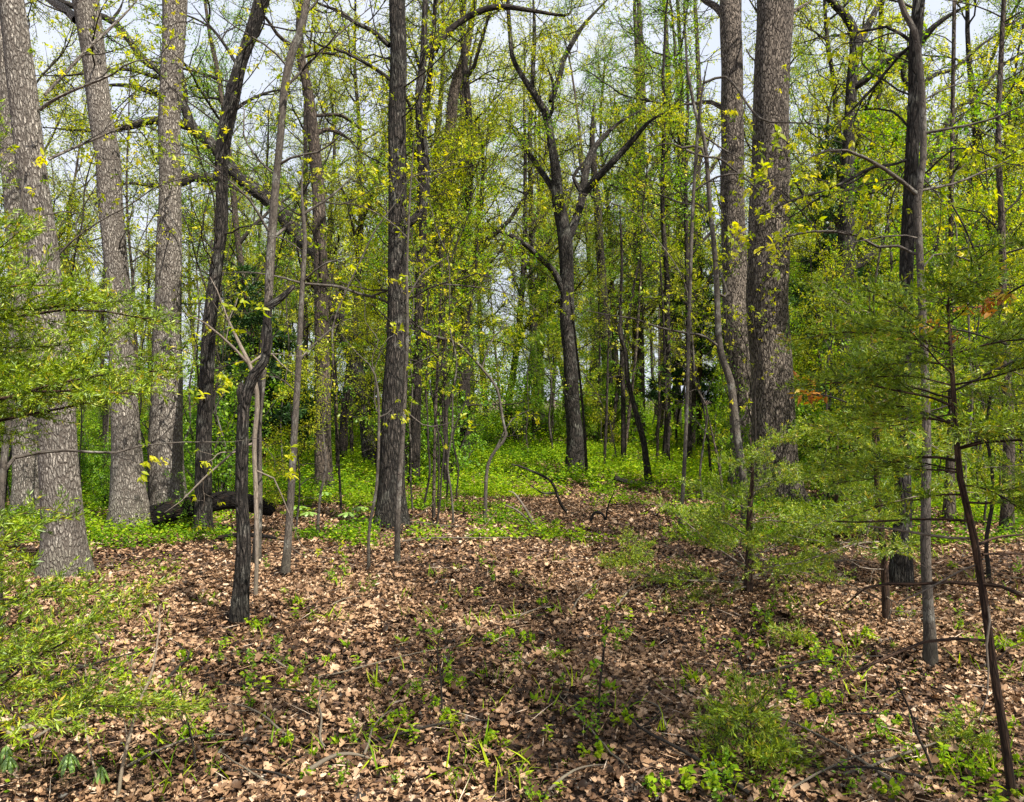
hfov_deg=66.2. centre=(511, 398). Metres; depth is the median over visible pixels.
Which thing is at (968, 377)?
leafy branch
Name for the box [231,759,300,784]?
stick
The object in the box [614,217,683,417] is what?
background tree
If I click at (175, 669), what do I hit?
stick
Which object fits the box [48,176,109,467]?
sapling
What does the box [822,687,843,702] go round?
seedling
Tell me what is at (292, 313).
background tree
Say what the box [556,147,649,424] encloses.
background tree
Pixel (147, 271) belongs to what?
sapling
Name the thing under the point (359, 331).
sapling
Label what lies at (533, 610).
stick
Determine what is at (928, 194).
sapling
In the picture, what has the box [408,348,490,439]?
shrub
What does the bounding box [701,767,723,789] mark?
seedling
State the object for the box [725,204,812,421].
sapling
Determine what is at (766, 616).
seedling
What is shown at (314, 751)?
seedling
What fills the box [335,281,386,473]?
sapling
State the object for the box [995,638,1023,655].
seedling
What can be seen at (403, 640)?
seedling
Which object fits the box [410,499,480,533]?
stick
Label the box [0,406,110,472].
shrub
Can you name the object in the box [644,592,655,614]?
seedling
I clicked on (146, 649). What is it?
seedling
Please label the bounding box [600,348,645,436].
sapling
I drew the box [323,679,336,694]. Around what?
seedling
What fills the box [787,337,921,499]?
shrub
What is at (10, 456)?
sapling
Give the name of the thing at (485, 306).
background tree
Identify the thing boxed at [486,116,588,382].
background tree
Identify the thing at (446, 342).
sapling
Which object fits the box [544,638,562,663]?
seedling
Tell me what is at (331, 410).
shrub
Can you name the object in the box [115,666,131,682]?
seedling
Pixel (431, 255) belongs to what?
background tree
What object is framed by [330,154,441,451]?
sapling
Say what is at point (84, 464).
shrub
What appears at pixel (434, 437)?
sapling
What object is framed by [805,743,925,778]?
stick
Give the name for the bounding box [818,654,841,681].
seedling
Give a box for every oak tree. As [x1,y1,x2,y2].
[0,0,181,580]
[0,24,39,515]
[30,0,159,532]
[77,0,241,526]
[195,0,387,488]
[284,0,513,531]
[429,0,517,452]
[437,0,497,446]
[567,98,639,444]
[597,0,674,435]
[605,0,684,418]
[627,0,720,437]
[630,0,713,423]
[641,0,750,486]
[661,0,750,434]
[692,0,1023,591]
[746,0,827,504]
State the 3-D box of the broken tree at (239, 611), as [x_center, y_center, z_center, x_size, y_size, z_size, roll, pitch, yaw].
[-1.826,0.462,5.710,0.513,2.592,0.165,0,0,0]
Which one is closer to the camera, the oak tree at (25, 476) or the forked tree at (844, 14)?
the oak tree at (25, 476)
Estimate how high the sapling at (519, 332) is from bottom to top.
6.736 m
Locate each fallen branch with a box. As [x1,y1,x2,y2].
[218,533,276,539]
[505,491,541,536]
[512,464,577,514]
[614,476,664,485]
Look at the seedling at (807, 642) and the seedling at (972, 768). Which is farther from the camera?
the seedling at (807, 642)
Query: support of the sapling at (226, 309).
on the ground at (520, 739)
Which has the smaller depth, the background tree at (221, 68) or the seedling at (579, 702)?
the seedling at (579, 702)
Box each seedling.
[8,733,29,752]
[88,539,96,561]
[89,643,103,661]
[106,647,139,675]
[109,578,121,596]
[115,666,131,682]
[127,745,150,767]
[135,646,149,654]
[176,649,192,659]
[180,721,208,742]
[184,527,198,545]
[187,665,197,673]
[200,728,214,745]
[205,755,221,777]
[214,636,226,664]
[221,636,229,649]
[232,646,255,668]
[239,652,261,691]
[240,679,255,712]
[244,616,270,629]
[259,675,273,695]
[261,641,280,663]
[271,632,282,648]
[274,649,291,664]
[275,728,293,746]
[278,672,299,691]
[286,666,303,678]
[289,664,304,671]
[290,607,299,619]
[292,596,304,606]
[299,764,314,784]
[301,674,323,717]
[308,746,317,755]
[314,653,335,665]
[323,565,336,580]
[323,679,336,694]
[327,732,345,747]
[328,752,349,792]
[339,555,350,577]
[340,639,353,647]
[347,712,358,750]
[351,655,361,665]
[358,580,371,592]
[365,574,377,585]
[366,719,377,734]
[371,536,379,549]
[376,712,395,731]
[387,769,404,786]
[392,703,414,722]
[394,635,409,644]
[404,723,419,747]
[406,674,427,696]
[422,694,440,709]
[439,705,463,728]
[442,651,453,692]
[444,674,467,689]
[445,768,460,783]
[481,630,498,643]
[487,728,509,747]
[488,561,494,586]
[499,641,521,665]
[501,626,514,640]
[510,568,520,576]
[515,765,533,778]
[518,628,535,647]
[519,523,533,536]
[524,776,535,801]
[530,692,544,703]
[530,790,548,801]
[536,596,547,605]
[541,724,553,740]
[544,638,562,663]
[545,668,566,687]
[552,649,570,661]
[553,780,567,795]
[573,698,603,742]
[576,697,586,710]
[577,735,604,763]
[585,678,611,708]
[591,522,657,570]
[602,679,621,690]
[608,703,633,727]
[610,624,624,656]
[621,624,633,639]
[624,608,633,619]
[642,769,670,798]
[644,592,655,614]
[678,764,719,799]
[684,669,698,680]
[686,656,825,794]
[693,743,735,771]
[699,622,708,644]
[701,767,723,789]
[703,761,730,801]
[705,774,717,800]
[713,690,738,713]
[717,740,736,790]
[724,762,743,780]
[747,694,768,711]
[748,636,762,648]
[749,753,788,798]
[750,596,773,618]
[753,621,769,634]
[756,612,814,651]
[760,610,771,623]
[765,594,777,620]
[779,655,790,668]
[781,684,798,696]
[784,592,800,617]
[785,684,818,711]
[798,635,814,648]
[799,719,822,733]
[806,631,817,641]
[806,644,833,666]
[811,690,830,707]
[814,639,831,658]
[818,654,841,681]
[820,708,839,737]
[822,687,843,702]
[830,759,863,794]
[852,632,863,643]
[855,729,875,741]
[860,624,879,641]
[869,704,896,749]
[872,758,898,771]
[872,773,905,800]
[883,710,903,725]
[895,605,915,618]
[905,746,928,765]
[919,782,935,794]
[927,698,1013,771]
[933,762,952,781]
[934,742,950,761]
[935,744,971,770]
[939,756,958,772]
[946,695,963,733]
[947,561,957,568]
[952,603,964,629]
[958,776,975,799]
[964,753,998,782]
[965,633,998,649]
[975,762,995,782]
[982,796,1001,801]
[988,781,1007,801]
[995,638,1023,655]
[998,711,1021,732]
[1010,786,1023,801]
[1012,556,1022,571]
[1013,752,1023,775]
[1016,630,1023,639]
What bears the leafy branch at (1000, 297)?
attached to the cedar tree at (876, 373)
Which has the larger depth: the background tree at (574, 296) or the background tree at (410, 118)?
the background tree at (574, 296)
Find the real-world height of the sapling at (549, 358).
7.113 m
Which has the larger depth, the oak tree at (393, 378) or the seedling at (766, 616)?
the oak tree at (393, 378)
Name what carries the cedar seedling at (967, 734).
on the ground at (520, 739)
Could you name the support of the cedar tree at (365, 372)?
on the ground at (520, 739)
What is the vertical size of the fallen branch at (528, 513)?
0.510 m
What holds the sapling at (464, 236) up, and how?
on the ground at (520, 739)
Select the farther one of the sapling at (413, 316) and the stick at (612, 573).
the sapling at (413, 316)
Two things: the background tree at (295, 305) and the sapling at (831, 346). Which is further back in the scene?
the background tree at (295, 305)
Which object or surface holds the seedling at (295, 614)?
on the ground at (520, 739)
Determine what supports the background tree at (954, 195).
on the ground at (520, 739)
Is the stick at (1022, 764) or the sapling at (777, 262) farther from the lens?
the sapling at (777, 262)
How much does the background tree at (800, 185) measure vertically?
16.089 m
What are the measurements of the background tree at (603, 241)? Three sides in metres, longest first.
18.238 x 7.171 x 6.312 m
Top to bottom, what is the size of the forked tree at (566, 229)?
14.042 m
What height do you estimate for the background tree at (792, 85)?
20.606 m
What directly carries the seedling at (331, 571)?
on the ground at (520, 739)
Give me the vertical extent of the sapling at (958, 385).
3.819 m
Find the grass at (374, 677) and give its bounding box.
[0,509,1023,801]
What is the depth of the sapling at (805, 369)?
26.15 m
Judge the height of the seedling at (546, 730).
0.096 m
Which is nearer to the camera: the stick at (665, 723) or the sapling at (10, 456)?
the stick at (665, 723)
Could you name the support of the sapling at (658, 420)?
on the ground at (520, 739)
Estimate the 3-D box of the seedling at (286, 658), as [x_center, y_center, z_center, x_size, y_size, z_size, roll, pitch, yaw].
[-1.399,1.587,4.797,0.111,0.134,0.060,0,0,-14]
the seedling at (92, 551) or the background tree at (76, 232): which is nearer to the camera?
the seedling at (92, 551)
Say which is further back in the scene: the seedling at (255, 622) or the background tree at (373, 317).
the background tree at (373, 317)
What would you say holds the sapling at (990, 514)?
on the ground at (520, 739)
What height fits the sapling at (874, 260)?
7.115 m
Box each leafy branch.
[787,371,846,405]
[893,319,1006,344]
[928,357,1023,402]
[951,284,1023,318]
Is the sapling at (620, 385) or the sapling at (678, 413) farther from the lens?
the sapling at (620, 385)
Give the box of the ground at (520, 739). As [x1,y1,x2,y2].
[0,399,1023,801]
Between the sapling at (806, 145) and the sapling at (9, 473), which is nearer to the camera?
the sapling at (9, 473)
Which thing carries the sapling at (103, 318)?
on the ground at (520, 739)
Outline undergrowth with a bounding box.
[0,405,1023,801]
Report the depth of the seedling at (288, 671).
4.63 m
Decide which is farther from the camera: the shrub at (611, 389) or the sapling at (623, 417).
the shrub at (611, 389)
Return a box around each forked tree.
[339,0,604,484]
[437,0,688,474]
[789,0,1023,481]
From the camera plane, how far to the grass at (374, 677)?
3.91 m
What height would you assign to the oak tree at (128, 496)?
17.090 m
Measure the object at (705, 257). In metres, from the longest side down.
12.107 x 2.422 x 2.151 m
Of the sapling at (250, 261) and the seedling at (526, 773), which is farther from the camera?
the sapling at (250, 261)
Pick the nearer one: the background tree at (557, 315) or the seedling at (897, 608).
the seedling at (897, 608)
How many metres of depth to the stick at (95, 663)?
4.52 m
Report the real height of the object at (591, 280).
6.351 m
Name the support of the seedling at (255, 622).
on the ground at (520, 739)
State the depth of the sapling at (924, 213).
11.09 m
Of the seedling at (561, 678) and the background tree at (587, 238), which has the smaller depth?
the seedling at (561, 678)
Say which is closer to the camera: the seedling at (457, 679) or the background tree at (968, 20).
the seedling at (457, 679)
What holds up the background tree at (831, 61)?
on the ground at (520, 739)
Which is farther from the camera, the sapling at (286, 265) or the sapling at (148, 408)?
the sapling at (148, 408)
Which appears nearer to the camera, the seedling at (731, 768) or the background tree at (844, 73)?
the seedling at (731, 768)
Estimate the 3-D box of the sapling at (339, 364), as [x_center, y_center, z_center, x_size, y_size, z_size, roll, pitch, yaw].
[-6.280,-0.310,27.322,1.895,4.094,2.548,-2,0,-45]
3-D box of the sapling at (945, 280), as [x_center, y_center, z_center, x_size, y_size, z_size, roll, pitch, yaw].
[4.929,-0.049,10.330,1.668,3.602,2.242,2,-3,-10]
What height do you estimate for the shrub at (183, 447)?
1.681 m
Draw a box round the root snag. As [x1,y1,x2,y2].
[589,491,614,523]
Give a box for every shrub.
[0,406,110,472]
[0,446,11,482]
[68,286,314,488]
[76,407,110,439]
[77,427,110,485]
[82,456,110,506]
[139,398,149,456]
[140,355,229,472]
[141,428,185,487]
[143,407,194,465]
[145,340,252,476]
[152,468,221,531]
[183,393,266,511]
[267,425,313,459]
[269,361,355,460]
[301,373,344,442]
[331,398,360,447]
[343,369,455,478]
[380,360,458,455]
[405,380,493,479]
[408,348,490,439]
[470,311,559,445]
[470,406,508,452]
[475,407,489,434]
[528,405,560,439]
[542,352,612,448]
[553,328,642,444]
[613,356,660,441]
[654,364,809,456]
[681,409,729,455]
[700,396,836,486]
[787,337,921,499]
[795,359,832,445]
[797,405,851,489]
[818,363,986,466]
[883,341,969,463]
[889,426,943,484]
[978,392,1023,477]
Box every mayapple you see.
[0,745,12,766]
[0,756,19,776]
[57,752,81,779]
[92,765,109,784]
[300,512,316,516]
[338,512,358,519]
[351,507,367,515]
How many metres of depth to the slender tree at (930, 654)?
4.68 m
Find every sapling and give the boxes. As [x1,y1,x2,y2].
[0,90,298,652]
[0,107,109,322]
[0,157,266,364]
[0,252,92,507]
[0,409,11,500]
[1,170,92,344]
[2,170,104,492]
[39,71,144,367]
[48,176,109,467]
[54,36,160,350]
[58,31,222,329]
[64,52,240,453]
[66,292,87,354]
[70,311,108,472]
[76,373,102,448]
[78,262,151,466]
[79,151,233,470]
[80,243,153,449]
[86,176,249,491]
[87,101,247,364]
[87,368,110,447]
[104,237,188,415]
[110,257,193,440]
[138,312,151,412]
[139,352,183,446]
[139,396,149,457]
[146,339,191,406]
[164,277,344,596]
[181,32,337,444]
[181,322,194,410]
[184,243,545,520]
[192,59,313,358]
[196,319,234,402]
[199,119,364,512]
[214,251,278,403]
[225,263,307,422]
[234,279,281,409]
[240,67,388,381]
[249,332,345,530]
[250,229,309,443]
[253,241,313,395]
[256,258,307,427]
[259,52,388,468]
[270,155,457,509]
[289,130,486,565]
[293,252,387,476]
[297,120,502,536]
[301,222,413,412]
[303,193,386,426]
[304,251,386,457]
[312,335,360,394]
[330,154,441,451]
[334,170,451,451]
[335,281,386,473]
[336,222,386,407]
[337,103,468,510]
[337,364,359,426]
[338,54,463,507]
[340,133,450,466]
[341,321,435,569]
[344,275,410,440]
[357,60,511,527]
[371,209,501,521]
[372,299,441,407]
[374,235,469,373]
[406,293,473,423]
[407,182,547,527]
[408,198,490,423]
[412,47,572,497]
[412,78,548,470]
[419,96,605,499]
[424,209,509,491]
[441,294,534,443]
[448,327,487,439]
[449,300,470,402]
[450,302,494,430]
[499,258,559,442]
[500,285,555,451]
[516,218,590,447]
[523,278,645,475]
[532,339,565,438]
[541,179,724,501]
[542,324,633,464]
[552,286,673,468]
[562,281,620,440]
[580,337,619,441]
[582,260,652,480]
[586,194,661,464]
[596,219,716,466]
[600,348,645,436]
[609,259,716,462]
[636,326,684,442]
[648,179,725,445]
[648,263,711,475]
[661,133,746,513]
[671,361,728,513]
[672,94,866,502]
[677,207,750,419]
[678,60,852,535]
[696,319,723,425]
[696,402,729,462]
[701,301,729,435]
[702,76,849,280]
[703,331,726,396]
[705,357,729,433]
[712,126,806,363]
[722,118,848,465]
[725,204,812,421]
[788,28,832,336]
[789,199,815,287]
[789,273,820,423]
[790,223,862,478]
[790,247,812,442]
[792,341,819,435]
[794,289,883,424]
[797,142,904,532]
[799,89,1023,530]
[799,278,812,440]
[801,256,981,489]
[804,214,900,370]
[810,269,913,439]
[813,11,993,512]
[818,90,1023,550]
[821,316,894,469]
[823,113,968,455]
[839,92,972,342]
[839,144,1023,582]
[856,232,911,419]
[869,274,947,435]
[872,168,973,434]
[875,193,1022,508]
[879,62,1007,524]
[912,340,1021,490]
[913,293,963,361]
[914,366,975,445]
[917,273,988,467]
[918,132,1023,467]
[922,84,1023,422]
[934,181,1023,495]
[936,182,1023,478]
[936,320,985,440]
[937,288,996,452]
[939,55,1023,500]
[954,165,1023,410]
[955,351,1023,499]
[969,294,1022,463]
[972,29,1023,438]
[987,322,1023,484]
[1000,298,1023,448]
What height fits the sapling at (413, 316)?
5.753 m
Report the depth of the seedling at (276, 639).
5.05 m
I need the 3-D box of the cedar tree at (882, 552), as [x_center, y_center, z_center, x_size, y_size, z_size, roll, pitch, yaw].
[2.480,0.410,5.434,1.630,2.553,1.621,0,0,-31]
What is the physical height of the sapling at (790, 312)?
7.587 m
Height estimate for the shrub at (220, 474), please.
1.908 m
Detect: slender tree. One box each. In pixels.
[78,0,389,563]
[217,153,406,578]
[502,64,560,441]
[547,27,774,523]
[623,0,743,462]
[696,0,1023,669]
[824,0,1023,521]
[827,0,923,343]
[875,0,1023,537]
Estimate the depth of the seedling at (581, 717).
3.79 m
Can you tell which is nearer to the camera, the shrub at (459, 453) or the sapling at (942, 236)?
the sapling at (942, 236)
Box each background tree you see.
[0,0,143,328]
[0,192,5,333]
[3,36,145,347]
[46,154,146,349]
[61,0,329,406]
[119,0,312,380]
[122,170,191,365]
[127,149,237,367]
[181,93,310,406]
[183,96,308,356]
[183,234,234,372]
[192,148,277,326]
[198,190,256,390]
[219,195,284,323]
[228,0,381,440]
[252,223,313,368]
[253,183,329,375]
[254,1,385,433]
[254,119,350,354]
[263,0,477,458]
[277,72,374,382]
[308,128,387,421]
[311,241,374,363]
[329,0,506,457]
[336,195,369,417]
[337,118,415,352]
[338,0,522,316]
[350,203,413,379]
[360,123,497,411]
[363,44,489,410]
[371,0,525,408]
[375,0,582,456]
[385,81,516,359]
[410,122,504,396]
[440,139,516,368]
[441,0,609,441]
[458,77,522,422]
[474,211,523,417]
[484,0,662,385]
[484,53,622,437]
[484,195,561,379]
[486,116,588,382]
[489,22,593,423]
[505,188,587,341]
[507,171,628,428]
[520,221,578,416]
[543,233,588,412]
[547,22,671,426]
[553,174,614,346]
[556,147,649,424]
[564,0,749,448]
[574,44,694,432]
[574,134,659,333]
[577,132,673,417]
[580,33,712,404]
[580,201,656,368]
[593,130,660,350]
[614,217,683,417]
[645,166,714,385]
[649,187,711,365]
[696,0,854,310]
[700,0,1004,309]
[702,231,725,411]
[702,235,722,356]
[703,228,726,389]
[710,51,825,358]
[745,154,811,257]
[789,21,869,285]
[790,0,981,315]
[791,148,830,326]
[799,69,899,327]
[820,34,935,277]
[856,133,932,278]
[880,95,947,276]
[883,0,1023,450]
[923,126,1008,353]
[923,129,1013,402]
[923,135,957,270]
[924,0,1023,401]
[927,71,1022,321]
[938,96,1023,439]
[962,55,1023,293]
[1001,37,1023,226]
[1005,126,1023,301]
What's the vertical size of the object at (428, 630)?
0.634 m
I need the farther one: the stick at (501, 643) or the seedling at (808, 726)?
the stick at (501, 643)
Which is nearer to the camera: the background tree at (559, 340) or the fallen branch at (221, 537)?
the fallen branch at (221, 537)
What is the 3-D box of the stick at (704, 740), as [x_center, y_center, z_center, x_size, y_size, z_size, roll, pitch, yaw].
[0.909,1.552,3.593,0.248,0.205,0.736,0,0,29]
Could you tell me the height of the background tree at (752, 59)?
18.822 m
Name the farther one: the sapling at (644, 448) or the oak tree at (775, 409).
the sapling at (644, 448)
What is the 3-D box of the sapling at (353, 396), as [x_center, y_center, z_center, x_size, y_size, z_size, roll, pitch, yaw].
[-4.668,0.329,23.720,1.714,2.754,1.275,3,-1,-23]
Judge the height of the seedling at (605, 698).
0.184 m
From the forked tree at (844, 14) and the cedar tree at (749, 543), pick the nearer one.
the cedar tree at (749, 543)
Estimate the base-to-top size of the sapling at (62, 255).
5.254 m
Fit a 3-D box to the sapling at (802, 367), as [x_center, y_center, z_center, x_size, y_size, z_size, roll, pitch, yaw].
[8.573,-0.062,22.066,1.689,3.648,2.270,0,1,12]
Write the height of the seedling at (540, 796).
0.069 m
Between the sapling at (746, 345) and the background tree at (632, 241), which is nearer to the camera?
the sapling at (746, 345)
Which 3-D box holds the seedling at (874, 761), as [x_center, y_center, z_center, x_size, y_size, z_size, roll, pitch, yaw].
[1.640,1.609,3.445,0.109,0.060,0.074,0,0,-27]
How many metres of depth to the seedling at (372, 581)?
6.62 m
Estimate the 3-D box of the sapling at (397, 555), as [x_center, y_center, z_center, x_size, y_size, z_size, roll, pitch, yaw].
[-1.098,-0.452,7.456,1.671,4.454,1.146,0,0,-41]
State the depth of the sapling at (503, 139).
12.24 m
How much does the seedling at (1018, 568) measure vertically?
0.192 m
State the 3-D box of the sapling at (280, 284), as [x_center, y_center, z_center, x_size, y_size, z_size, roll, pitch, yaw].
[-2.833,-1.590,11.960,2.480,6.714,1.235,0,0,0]
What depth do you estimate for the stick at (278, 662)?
4.77 m
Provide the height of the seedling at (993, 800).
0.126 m
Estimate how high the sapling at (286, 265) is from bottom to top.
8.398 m
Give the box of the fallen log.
[149,491,275,525]
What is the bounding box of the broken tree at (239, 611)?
[228,284,295,625]
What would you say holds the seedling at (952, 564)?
on the ground at (520, 739)
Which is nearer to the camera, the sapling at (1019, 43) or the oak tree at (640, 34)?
the sapling at (1019, 43)
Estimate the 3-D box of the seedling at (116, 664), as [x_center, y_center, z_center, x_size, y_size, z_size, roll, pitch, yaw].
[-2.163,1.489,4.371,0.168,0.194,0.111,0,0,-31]
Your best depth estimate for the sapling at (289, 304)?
26.24 m
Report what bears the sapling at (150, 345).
on the ground at (520, 739)
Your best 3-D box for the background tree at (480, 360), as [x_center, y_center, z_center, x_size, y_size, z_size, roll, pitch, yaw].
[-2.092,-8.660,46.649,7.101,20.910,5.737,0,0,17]
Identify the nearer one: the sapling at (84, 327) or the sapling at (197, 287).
the sapling at (197, 287)
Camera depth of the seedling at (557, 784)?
3.23 m
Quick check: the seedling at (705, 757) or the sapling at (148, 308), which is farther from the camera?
the sapling at (148, 308)
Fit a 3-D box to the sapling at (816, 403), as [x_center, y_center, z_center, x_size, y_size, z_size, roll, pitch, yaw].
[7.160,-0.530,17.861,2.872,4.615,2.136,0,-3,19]
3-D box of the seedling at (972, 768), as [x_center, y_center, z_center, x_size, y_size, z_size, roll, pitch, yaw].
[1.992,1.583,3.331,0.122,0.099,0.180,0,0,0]
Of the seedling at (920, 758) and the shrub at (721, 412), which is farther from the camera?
the shrub at (721, 412)
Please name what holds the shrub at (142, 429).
on the ground at (520, 739)
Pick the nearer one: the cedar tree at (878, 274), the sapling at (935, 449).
the sapling at (935, 449)
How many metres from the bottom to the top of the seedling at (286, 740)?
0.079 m
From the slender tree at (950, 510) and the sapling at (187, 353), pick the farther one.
the sapling at (187, 353)
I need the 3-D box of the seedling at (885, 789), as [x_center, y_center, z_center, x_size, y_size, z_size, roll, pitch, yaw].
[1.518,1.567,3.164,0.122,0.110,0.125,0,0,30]
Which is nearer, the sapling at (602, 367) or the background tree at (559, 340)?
the sapling at (602, 367)
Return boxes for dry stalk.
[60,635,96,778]
[116,608,163,801]
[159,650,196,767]
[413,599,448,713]
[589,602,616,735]
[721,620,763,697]
[882,648,936,784]
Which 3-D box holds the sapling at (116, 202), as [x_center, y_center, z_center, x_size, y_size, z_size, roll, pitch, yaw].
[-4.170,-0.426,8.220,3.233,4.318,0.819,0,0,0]
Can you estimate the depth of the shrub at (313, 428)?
20.75 m
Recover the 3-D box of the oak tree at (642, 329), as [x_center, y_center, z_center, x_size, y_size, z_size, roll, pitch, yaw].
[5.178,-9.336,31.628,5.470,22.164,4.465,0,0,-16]
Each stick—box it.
[6,717,70,734]
[21,712,102,746]
[40,650,142,680]
[41,644,144,695]
[71,618,102,645]
[71,664,105,677]
[126,734,234,768]
[159,642,189,688]
[186,673,312,694]
[219,703,286,734]
[219,752,269,786]
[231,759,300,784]
[256,652,287,668]
[291,677,326,748]
[306,748,372,770]
[317,638,460,678]
[330,592,368,605]
[363,705,395,755]
[365,707,501,742]
[402,512,541,541]
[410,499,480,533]
[462,615,533,665]
[520,604,553,615]
[543,764,606,796]
[554,677,629,769]
[573,568,615,609]
[588,571,640,578]
[614,573,644,609]
[617,703,750,795]
[640,699,667,728]
[656,572,690,599]
[678,720,720,760]
[737,709,901,787]
[750,645,895,676]
[787,716,936,790]
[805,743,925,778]
[810,553,879,566]
[816,692,922,720]
[842,731,961,775]
[952,568,1021,572]
[953,714,1023,765]
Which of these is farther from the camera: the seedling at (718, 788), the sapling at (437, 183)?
the sapling at (437, 183)
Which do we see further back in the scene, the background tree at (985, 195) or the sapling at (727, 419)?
the background tree at (985, 195)
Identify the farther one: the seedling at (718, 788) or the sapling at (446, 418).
the sapling at (446, 418)
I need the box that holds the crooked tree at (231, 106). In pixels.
[102,0,386,536]
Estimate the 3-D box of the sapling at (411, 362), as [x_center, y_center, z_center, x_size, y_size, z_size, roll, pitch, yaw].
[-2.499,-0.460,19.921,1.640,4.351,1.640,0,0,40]
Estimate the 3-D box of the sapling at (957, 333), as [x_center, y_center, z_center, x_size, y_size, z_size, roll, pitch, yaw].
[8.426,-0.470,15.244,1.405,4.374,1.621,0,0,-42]
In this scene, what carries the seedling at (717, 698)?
on the ground at (520, 739)
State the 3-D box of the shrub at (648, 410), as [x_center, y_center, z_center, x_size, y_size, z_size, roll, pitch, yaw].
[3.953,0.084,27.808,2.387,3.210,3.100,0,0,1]
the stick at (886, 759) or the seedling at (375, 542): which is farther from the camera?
the seedling at (375, 542)
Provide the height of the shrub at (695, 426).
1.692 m
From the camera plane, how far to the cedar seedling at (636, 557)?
7.38 m
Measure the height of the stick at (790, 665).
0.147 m
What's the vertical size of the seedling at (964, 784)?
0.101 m
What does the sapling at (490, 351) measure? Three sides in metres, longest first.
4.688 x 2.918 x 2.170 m
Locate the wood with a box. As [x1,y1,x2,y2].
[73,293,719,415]
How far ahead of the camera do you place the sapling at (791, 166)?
14.19 m
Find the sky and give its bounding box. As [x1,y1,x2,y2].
[0,0,1023,399]
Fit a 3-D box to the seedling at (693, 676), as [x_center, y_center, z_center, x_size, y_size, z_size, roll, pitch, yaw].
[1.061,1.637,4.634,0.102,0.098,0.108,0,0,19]
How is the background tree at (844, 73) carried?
on the ground at (520, 739)
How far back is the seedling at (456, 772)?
3.38 m
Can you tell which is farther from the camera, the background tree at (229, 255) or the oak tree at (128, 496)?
the background tree at (229, 255)
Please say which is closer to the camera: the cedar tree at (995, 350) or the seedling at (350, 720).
the seedling at (350, 720)
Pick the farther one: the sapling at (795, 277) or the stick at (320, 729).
the sapling at (795, 277)
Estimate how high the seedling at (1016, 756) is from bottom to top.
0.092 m
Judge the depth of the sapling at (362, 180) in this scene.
11.77 m
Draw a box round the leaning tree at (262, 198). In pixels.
[35,0,376,464]
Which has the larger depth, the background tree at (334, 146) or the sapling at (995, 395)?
the background tree at (334, 146)
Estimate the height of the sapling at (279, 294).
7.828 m
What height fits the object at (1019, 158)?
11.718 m
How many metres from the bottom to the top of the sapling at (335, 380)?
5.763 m
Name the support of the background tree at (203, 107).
on the ground at (520, 739)
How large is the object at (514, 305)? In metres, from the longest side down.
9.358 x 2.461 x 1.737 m
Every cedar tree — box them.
[0,98,203,453]
[0,484,222,746]
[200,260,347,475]
[338,282,409,418]
[617,420,856,620]
[640,193,727,444]
[737,269,1022,626]
[742,411,945,545]
[775,226,1023,796]
[788,118,890,421]
[790,181,823,392]
[870,203,963,408]
[937,230,1023,578]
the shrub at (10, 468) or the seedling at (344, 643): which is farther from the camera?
the shrub at (10, 468)
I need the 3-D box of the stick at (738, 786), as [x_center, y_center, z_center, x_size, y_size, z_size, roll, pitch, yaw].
[0.737,1.536,3.656,0.334,0.160,1.021,0,0,-8]

